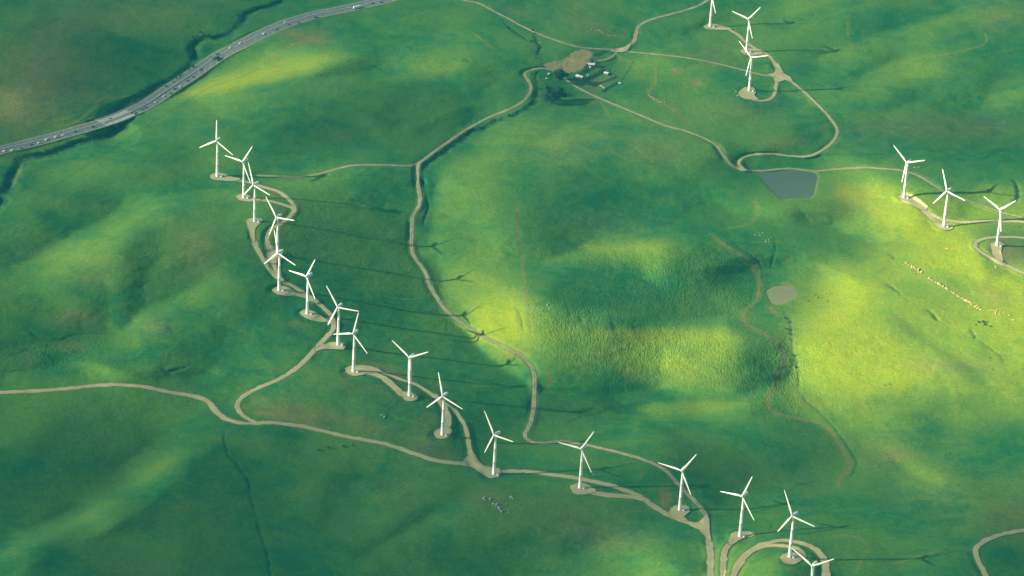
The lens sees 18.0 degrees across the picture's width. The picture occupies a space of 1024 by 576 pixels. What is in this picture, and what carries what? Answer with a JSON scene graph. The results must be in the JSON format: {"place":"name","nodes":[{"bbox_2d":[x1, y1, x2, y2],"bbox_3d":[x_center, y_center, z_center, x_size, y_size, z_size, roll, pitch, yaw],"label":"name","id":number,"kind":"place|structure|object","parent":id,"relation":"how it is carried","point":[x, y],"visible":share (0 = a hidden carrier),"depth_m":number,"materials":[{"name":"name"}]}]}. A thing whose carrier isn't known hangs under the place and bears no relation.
{"place":"outdoors","nodes":[
{"label":"outdoors","id":0,"kind":"place"},
{"bbox_2d":[238,180,296,279],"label":"loop road","id":1,"kind":"structure","parent":0,"point":[289,216],"depth_m":4299.43,"materials":[{"name":"beige gravel"}]},
{"bbox_2d":[256,199,294,208],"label":"spur road","id":2,"kind":"structure","parent":0,"point":[276,202],"depth_m":4330.14,"materials":[{"name":"beige gravel"}]},
{"bbox_2d":[234,236,335,423],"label":"ridge road","id":3,"kind":"structure","parent":0,"point":[323,340],"depth_m":4034.11,"materials":[{"name":"beige gravel"}]},
{"bbox_2d":[291,293,317,301],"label":"spur road","id":4,"kind":"structure","parent":0,"point":[312,299],"depth_m":4124.62,"materials":[{"name":"beige gravel"}]},
{"bbox_2d":[0,383,713,575],"bbox_3d":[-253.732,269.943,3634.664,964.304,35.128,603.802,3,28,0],"label":"gravel road","id":5,"kind":"structure","parent":0,"point":[648,502],"depth_m":3835.67,"materials":[{"name":"beige gravel"}]},
{"bbox_2d":[367,373,402,396],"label":"spur road","id":6,"kind":"structure","parent":0,"point":[389,382],"depth_m":3962.75,"materials":[{"name":"beige gravel"}]},
{"bbox_2d":[257,67,553,177],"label":"valley road","id":7,"kind":"structure","parent":0,"point":[482,120],"depth_m":4577.09,"materials":[{"name":"beige gravel"}]},
{"bbox_2d":[382,372,472,449],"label":"ridge road","id":8,"kind":"structure","parent":0,"point":[465,427],"depth_m":3919.62,"materials":[{"name":"beige gravel"}]},
{"bbox_2d":[430,393,451,426],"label":"spur road","id":9,"kind":"structure","parent":0,"point":[448,417],"depth_m":3914.14,"materials":[{"name":"beige gravel"}]},
{"bbox_2d":[0,0,1023,575],"bbox_3d":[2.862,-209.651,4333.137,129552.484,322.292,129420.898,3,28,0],"label":"ground","id":10,"kind":"structure","parent":0,"point":[644,264],"depth_m":4181.15,"materials":[{"name":"green plant"}]},
{"bbox_2d":[95,109,136,127],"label":"highway bridge","id":11,"kind":"structure","parent":10,"relation":"on","point":[115,115],"depth_m":4590.53,"materials":[{"name":"concrete"}]},
{"bbox_2d":[0,0,377,148],"bbox_3d":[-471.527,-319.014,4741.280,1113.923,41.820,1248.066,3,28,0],"label":"highway lanes","id":12,"kind":"structure","parent":10,"relation":"on","point":[178,79],"depth_m":4791.94,"materials":[{"name":"grey asphalt"}]},
{"bbox_2d":[2,0,381,149],"bbox_3d":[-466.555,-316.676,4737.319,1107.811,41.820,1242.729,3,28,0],"label":"highway median","id":13,"kind":"object","parent":10,"relation":"on","point":[199,69],"visible":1,"depth_m":4790.21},
{"bbox_2d":[0,0,380,149],"bbox_3d":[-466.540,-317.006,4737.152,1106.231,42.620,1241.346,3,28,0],"label":"median barrier","id":14,"kind":"object","parent":13,"relation":"on","point":[186,77],"visible":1,"depth_m":4772.01,"materials":[{"name":"concrete"}]},
{"bbox_2d":[0,0,394,153],"bbox_3d":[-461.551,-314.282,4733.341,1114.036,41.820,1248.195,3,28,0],"label":"highway lanes","id":15,"kind":"structure","parent":10,"relation":"on","point":[209,65],"depth_m":4791.71,"materials":[{"name":"grey asphalt"}]},
{"bbox_2d":[12,2,374,147],"bbox_3d":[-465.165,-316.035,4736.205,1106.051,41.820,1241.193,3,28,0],"label":"lane line","id":16,"kind":"object","parent":15,"relation":"on","point":[197,71],"visible":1,"depth_m":4767.78,"materials":[{"name":"paint"}]},
{"bbox_2d":[13,1,390,150],"bbox_3d":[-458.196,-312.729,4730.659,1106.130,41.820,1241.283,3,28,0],"label":"lane line","id":17,"kind":"object","parent":15,"relation":"on","point":[210,67],"visible":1,"depth_m":4842.38,"materials":[{"name":"paint"}]},
{"bbox_2d":[0,0,397,154],"bbox_3d":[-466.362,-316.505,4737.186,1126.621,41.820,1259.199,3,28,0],"label":"highway shoulder","id":18,"kind":"object","parent":10,"relation":"on","point":[204,72],"visible":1,"depth_m":4808.95},
{"bbox_2d":[56,111,143,140],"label":"guard rail","id":19,"kind":"object","parent":18,"relation":"on","point":[98,128],"visible":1,"depth_m":4542.94,"materials":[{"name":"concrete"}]},
{"bbox_2d":[210,173,240,180],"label":"gravel pad","id":20,"kind":"object","parent":10,"relation":"on","point":[225,177],"visible":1,"depth_m":4406.88,"materials":[{"name":"beige gravel"}]},
{"bbox_2d":[199,120,232,176],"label":"wind turbine","id":21,"kind":"object","parent":20,"relation":"on","point":[217,156],"visible":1,"depth_m":4391.23,"materials":[{"name":"paint"}]},
{"bbox_2d":[236,194,261,201],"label":"gravel pad","id":22,"kind":"object","parent":10,"relation":"on","point":[240,198],"visible":0.94,"depth_m":4336.04,"materials":[{"name":"beige gravel"}]},
{"bbox_2d":[225,147,251,197],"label":"wind turbine","id":23,"kind":"object","parent":22,"relation":"on","point":[244,160],"visible":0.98,"depth_m":4318.65,"materials":[{"name":"paint"}]},
{"bbox_2d":[246,218,262,241],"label":"gravel pad","id":24,"kind":"object","parent":10,"relation":"on","point":[251,225],"visible":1,"depth_m":4253.67,"materials":[{"name":"beige gravel"}]},
{"bbox_2d":[242,163,269,221],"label":"wind turbine","id":25,"kind":"object","parent":24,"relation":"on","point":[254,205],"visible":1,"depth_m":4245.84,"materials":[{"name":"paint"}]},
{"bbox_2d":[265,245,282,263],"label":"gravel pad","id":26,"kind":"object","parent":10,"relation":"on","point":[271,251],"visible":0.67,"depth_m":4198.68,"materials":[{"name":"beige gravel"}]},
{"bbox_2d":[266,197,293,254],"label":"wind turbine","id":27,"kind":"object","parent":26,"relation":"on","point":[278,216],"visible":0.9,"depth_m":4179.76,"materials":[{"name":"paint"}]},
{"bbox_2d":[272,286,295,295],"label":"gravel pad","id":28,"kind":"object","parent":10,"relation":"on","point":[287,291],"visible":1,"depth_m":4126.33,"materials":[{"name":"beige gravel"}]},
{"bbox_2d":[264,231,295,290],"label":"wind turbine","id":29,"kind":"object","parent":28,"relation":"on","point":[279,252],"visible":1,"depth_m":4108.11,"materials":[{"name":"paint"}]},
{"bbox_2d":[299,309,327,321],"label":"gravel pad","id":30,"kind":"object","parent":10,"relation":"on","point":[315,316],"visible":1,"depth_m":4087.04,"materials":[{"name":"beige gravel"}]},
{"bbox_2d":[289,260,314,313],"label":"wind turbine","id":31,"kind":"object","parent":30,"relation":"on","point":[308,275],"visible":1,"depth_m":4071.76,"materials":[{"name":"paint"}]},
{"bbox_2d":[314,342,345,351],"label":"gravel pad","id":32,"kind":"object","parent":10,"relation":"on","point":[330,345],"visible":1,"depth_m":4029.45,"materials":[{"name":"beige gravel"}]},
{"bbox_2d":[326,286,358,344],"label":"wind turbine","id":33,"kind":"object","parent":32,"relation":"on","point":[338,307],"visible":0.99,"depth_m":4014.24,"materials":[{"name":"paint"}]},
{"bbox_2d":[344,365,382,375],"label":"gravel pad","id":34,"kind":"object","parent":10,"relation":"on","point":[362,369],"visible":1,"depth_m":3984.57,"materials":[{"name":"beige gravel"}]},
{"bbox_2d":[333,313,367,371],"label":"wind turbine","id":35,"kind":"object","parent":34,"relation":"on","point":[354,346],"visible":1,"depth_m":3959.46,"materials":[{"name":"paint"}]},
{"bbox_2d":[401,391,417,400],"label":"gravel pad","id":36,"kind":"object","parent":10,"relation":"on","point":[405,396],"visible":1,"depth_m":3934.11,"materials":[{"name":"beige gravel"}]},
{"bbox_2d":[392,340,427,395],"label":"wind turbine","id":37,"kind":"object","parent":36,"relation":"on","point":[411,356],"visible":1,"depth_m":3915.16,"materials":[{"name":"paint"}]},
{"bbox_2d":[433,426,451,438],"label":"gravel pad","id":38,"kind":"object","parent":10,"relation":"on","point":[447,431],"visible":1,"depth_m":3867.34,"materials":[{"name":"beige gravel"}]},
{"bbox_2d":[426,372,461,435],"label":"wind turbine","id":39,"kind":"object","parent":38,"relation":"on","point":[443,411],"visible":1,"depth_m":3842.86,"materials":[{"name":"paint"}]},
{"bbox_2d":[462,448,501,477],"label":"gravel pad","id":40,"kind":"object","parent":10,"relation":"on","point":[470,459],"visible":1,"depth_m":3806.40,"materials":[{"name":"beige gravel"}]},
{"bbox_2d":[484,411,512,474],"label":"wind turbine","id":41,"kind":"object","parent":40,"relation":"on","point":[495,434],"visible":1,"depth_m":3773.54,"materials":[{"name":"paint"}]},
{"bbox_2d":[544,86,552,92],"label":"oak tree","id":42,"kind":"object","parent":10,"relation":"on","point":[548,87],"visible":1,"depth_m":4732.66,"materials":[{"name":"green plant"}]},
{"bbox_2d":[544,89,560,102],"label":"oak tree","id":43,"kind":"object","parent":10,"relation":"on","point":[552,98],"visible":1,"depth_m":4701.21,"materials":[{"name":"green plant"}]},
{"bbox_2d":[551,68,565,81],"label":"oak tree","id":44,"kind":"object","parent":10,"relation":"on","point":[560,76],"visible":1,"depth_m":4775.01,"materials":[{"name":"green plant"}]},
{"bbox_2d":[555,86,566,99],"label":"oak tree","id":45,"kind":"object","parent":10,"relation":"on","point":[559,91],"visible":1,"depth_m":4717.64,"materials":[{"name":"green plant"}]},
{"bbox_2d":[575,74,583,79],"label":"barn","id":46,"kind":"structure","parent":10,"relation":"on","point":[579,76],"depth_m":4800.38,"materials":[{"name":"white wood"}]},
{"bbox_2d":[570,483,596,494],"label":"gravel pad","id":47,"kind":"object","parent":10,"relation":"on","point":[588,489],"visible":1,"depth_m":3757.68,"materials":[{"name":"beige gravel"}]},
{"bbox_2d":[558,431,593,488],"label":"wind turbine","id":48,"kind":"object","parent":47,"relation":"on","point":[583,446],"visible":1,"depth_m":3741.00,"materials":[{"name":"paint"}]},
{"bbox_2d":[610,42,631,51],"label":"gravel pad","id":49,"kind":"object","parent":10,"relation":"on","point":[625,48],"visible":1,"depth_m":4891.14,"materials":[{"name":"beige gravel"}]},
{"bbox_2d":[668,505,689,520],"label":"gravel pad","id":50,"kind":"object","parent":10,"relation":"on","point":[674,512],"visible":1,"depth_m":3729.31,"materials":[{"name":"beige gravel"}]},
{"bbox_2d":[659,455,695,510],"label":"wind turbine","id":51,"kind":"object","parent":50,"relation":"on","point":[681,486],"visible":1,"depth_m":3714.13,"materials":[{"name":"paint"}]},
{"bbox_2d":[694,513,710,540],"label":"gravel pad","id":52,"kind":"object","parent":10,"relation":"on","point":[703,524],"visible":1,"depth_m":3698.67,"materials":[{"name":"beige gravel"}]},
{"bbox_2d":[704,24,731,29],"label":"gravel pad","id":53,"kind":"object","parent":10,"relation":"on","point":[717,27],"visible":1,"depth_m":4981.57,"materials":[{"name":"beige gravel"}]},
{"bbox_2d":[709,0,715,26],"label":"wind turbine","id":54,"kind":"object","parent":53,"relation":"on","point":[710,18],"visible":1,"depth_m":4973.71,"materials":[{"name":"paint"}]},
{"bbox_2d":[727,531,755,544],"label":"gravel pad","id":55,"kind":"object","parent":10,"relation":"on","point":[734,537],"visible":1,"depth_m":3660.63,"materials":[{"name":"beige gravel"}]},
{"bbox_2d":[720,477,753,536],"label":"wind turbine","id":56,"kind":"object","parent":55,"relation":"on","point":[744,494],"visible":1,"depth_m":3642.47,"materials":[{"name":"paint"}]},
{"bbox_2d":[738,87,758,99],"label":"gravel pad","id":57,"kind":"object","parent":10,"relation":"on","point":[744,93],"visible":1,"depth_m":4749.78,"materials":[{"name":"beige gravel"}]},
{"bbox_2d":[739,41,767,90],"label":"wind turbine","id":58,"kind":"object","parent":57,"relation":"on","point":[750,74],"visible":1,"depth_m":4741.67,"materials":[{"name":"paint"}]},
{"bbox_2d":[740,48,763,54],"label":"gravel pad","id":59,"kind":"object","parent":10,"relation":"on","point":[753,51],"visible":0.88,"depth_m":4887.01,"materials":[{"name":"beige gravel"}]},
{"bbox_2d":[732,7,760,51],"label":"wind turbine","id":60,"kind":"object","parent":59,"relation":"on","point":[748,29],"visible":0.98,"depth_m":4868.33,"materials":[{"name":"paint"}]},
{"bbox_2d":[766,63,792,81],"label":"gravel pad","id":61,"kind":"object","parent":10,"relation":"on","point":[778,75],"visible":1,"depth_m":4813.01,"materials":[{"name":"beige gravel"}]},
{"bbox_2d":[779,552,803,564],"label":"gravel pad","id":62,"kind":"object","parent":10,"relation":"on","point":[785,558],"visible":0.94,"depth_m":3571.13,"materials":[{"name":"beige gravel"}]},
{"bbox_2d":[777,490,814,557],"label":"wind turbine","id":63,"kind":"object","parent":62,"relation":"on","point":[794,514],"visible":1,"depth_m":3553.69,"materials":[{"name":"paint"}]},
{"bbox_2d":[791,547,833,575],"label":"wind turbine","id":64,"kind":"object","parent":10,"relation":"on","point":[814,564],"visible":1,"depth_m":3464.44,"materials":[{"name":"paint"}]},
{"bbox_2d":[898,192,927,209],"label":"gravel pad","id":65,"kind":"object","parent":10,"relation":"on","point":[916,202],"visible":1,"depth_m":4443.10,"materials":[{"name":"beige gravel"}]},
{"bbox_2d":[893,145,924,197],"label":"wind turbine","id":66,"kind":"object","parent":65,"relation":"on","point":[906,176],"visible":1,"depth_m":4431.02,"materials":[{"name":"paint"}]},
{"bbox_2d":[932,221,952,229],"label":"gravel pad","id":67,"kind":"object","parent":10,"relation":"on","point":[940,226],"visible":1,"depth_m":4393.85,"materials":[{"name":"beige gravel"}]},
{"bbox_2d":[934,169,964,226],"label":"wind turbine","id":68,"kind":"object","parent":67,"relation":"on","point":[946,206],"visible":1,"depth_m":4374.98,"materials":[{"name":"paint"}]},
{"bbox_2d":[990,242,1004,261],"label":"gravel pad","id":69,"kind":"object","parent":10,"relation":"on","point":[996,250],"visible":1,"depth_m":4298.33,"materials":[{"name":"beige gravel"}]},
{"bbox_2d":[985,197,1014,245],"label":"wind turbine","id":70,"kind":"object","parent":69,"relation":"on","point":[1001,209],"visible":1,"depth_m":4289.64,"materials":[{"name":"paint"}]},
{"bbox_2d":[463,0,611,49],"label":"farm road","id":71,"kind":"structure","parent":0,"point":[531,30],"depth_m":4924.15,"materials":[{"name":"beige gravel"}]},
{"bbox_2d":[409,162,711,541],"bbox_3d":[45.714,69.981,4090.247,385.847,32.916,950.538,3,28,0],"label":"valley road","id":72,"kind":"structure","parent":0,"point":[533,402],"depth_m":4053.87,"materials":[{"name":"beige gravel"}]},
{"bbox_2d":[597,52,617,60],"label":"farm track","id":73,"kind":"structure","parent":0,"point":[614,54],"depth_m":4867.24,"materials":[{"name":"beige gravel"}]},
{"bbox_2d":[590,491,645,501],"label":"spur road","id":74,"kind":"structure","parent":0,"point":[614,495],"depth_m":3749.29,"materials":[{"name":"beige gravel"}]},
{"bbox_2d":[630,0,709,46],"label":"farm road","id":75,"kind":"structure","parent":0,"point":[644,22],"depth_m":4994.71,"materials":[{"name":"beige gravel"}]},
{"bbox_2d":[626,51,769,76],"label":"farm road","id":76,"kind":"structure","parent":0,"point":[699,60],"depth_m":4853.18,"materials":[{"name":"beige gravel"}]},
{"bbox_2d":[719,543,731,575],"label":"spur road","id":77,"kind":"structure","parent":0,"point":[723,559],"depth_m":3613.98,"materials":[{"name":"beige gravel"}]},
{"bbox_2d":[729,30,775,66],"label":"ridge road","id":78,"kind":"structure","parent":0,"point":[753,47],"depth_m":4906.37,"materials":[{"name":"beige gravel"}]},
{"bbox_2d":[751,82,778,100],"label":"spur road","id":79,"kind":"structure","parent":0,"point":[774,91],"depth_m":4756.77,"materials":[{"name":"beige gravel"}]},
{"bbox_2d":[752,544,805,560],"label":"spur road","id":80,"kind":"structure","parent":0,"point":[799,550],"depth_m":3614.22,"materials":[{"name":"beige gravel"}]},
{"bbox_2d":[730,539,830,575],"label":"loop road","id":81,"kind":"structure","parent":0,"point":[739,563],"depth_m":3599.55,"materials":[{"name":"beige gravel"}]},
{"bbox_2d":[767,286,795,304],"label":"brown pond","id":82,"kind":"structure","parent":0,"point":[778,295],"depth_m":4280.21,"materials":[{"name":"liquid"}]},
{"bbox_2d":[759,171,816,199],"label":"blue pond","id":83,"kind":"structure","parent":0,"point":[784,185],"depth_m":4513.70,"materials":[{"name":"liquid"}]},
{"bbox_2d":[737,81,838,169],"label":"loop road","id":84,"kind":"structure","parent":0,"point":[827,115],"depth_m":4595.81,"materials":[{"name":"beige gravel"}]},
{"bbox_2d":[564,78,1023,218],"bbox_3d":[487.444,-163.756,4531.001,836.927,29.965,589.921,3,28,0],"label":"farm road","id":85,"kind":"structure","parent":0,"point":[731,164],"depth_m":4549.07,"materials":[{"name":"beige gravel"}]},
{"bbox_2d":[921,210,942,223],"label":"spur road","id":86,"kind":"structure","parent":0,"point":[929,216],"depth_m":4411.30,"materials":[{"name":"beige gravel"}]},
{"bbox_2d":[926,210,1023,222],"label":"ridge road","id":87,"kind":"structure","parent":0,"point":[956,221],"depth_m":4403.24,"materials":[{"name":"beige gravel"}]},
{"bbox_2d":[973,528,1023,575],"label":"gravel road","id":88,"kind":"structure","parent":0,"point":[976,547],"depth_m":3623.20,"materials":[{"name":"beige gravel"}]},
{"bbox_2d":[973,236,1023,273],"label":"loop road","id":89,"kind":"structure","parent":0,"point":[975,243],"depth_m":4299.43,"materials":[{"name":"beige gravel"}]}
]}

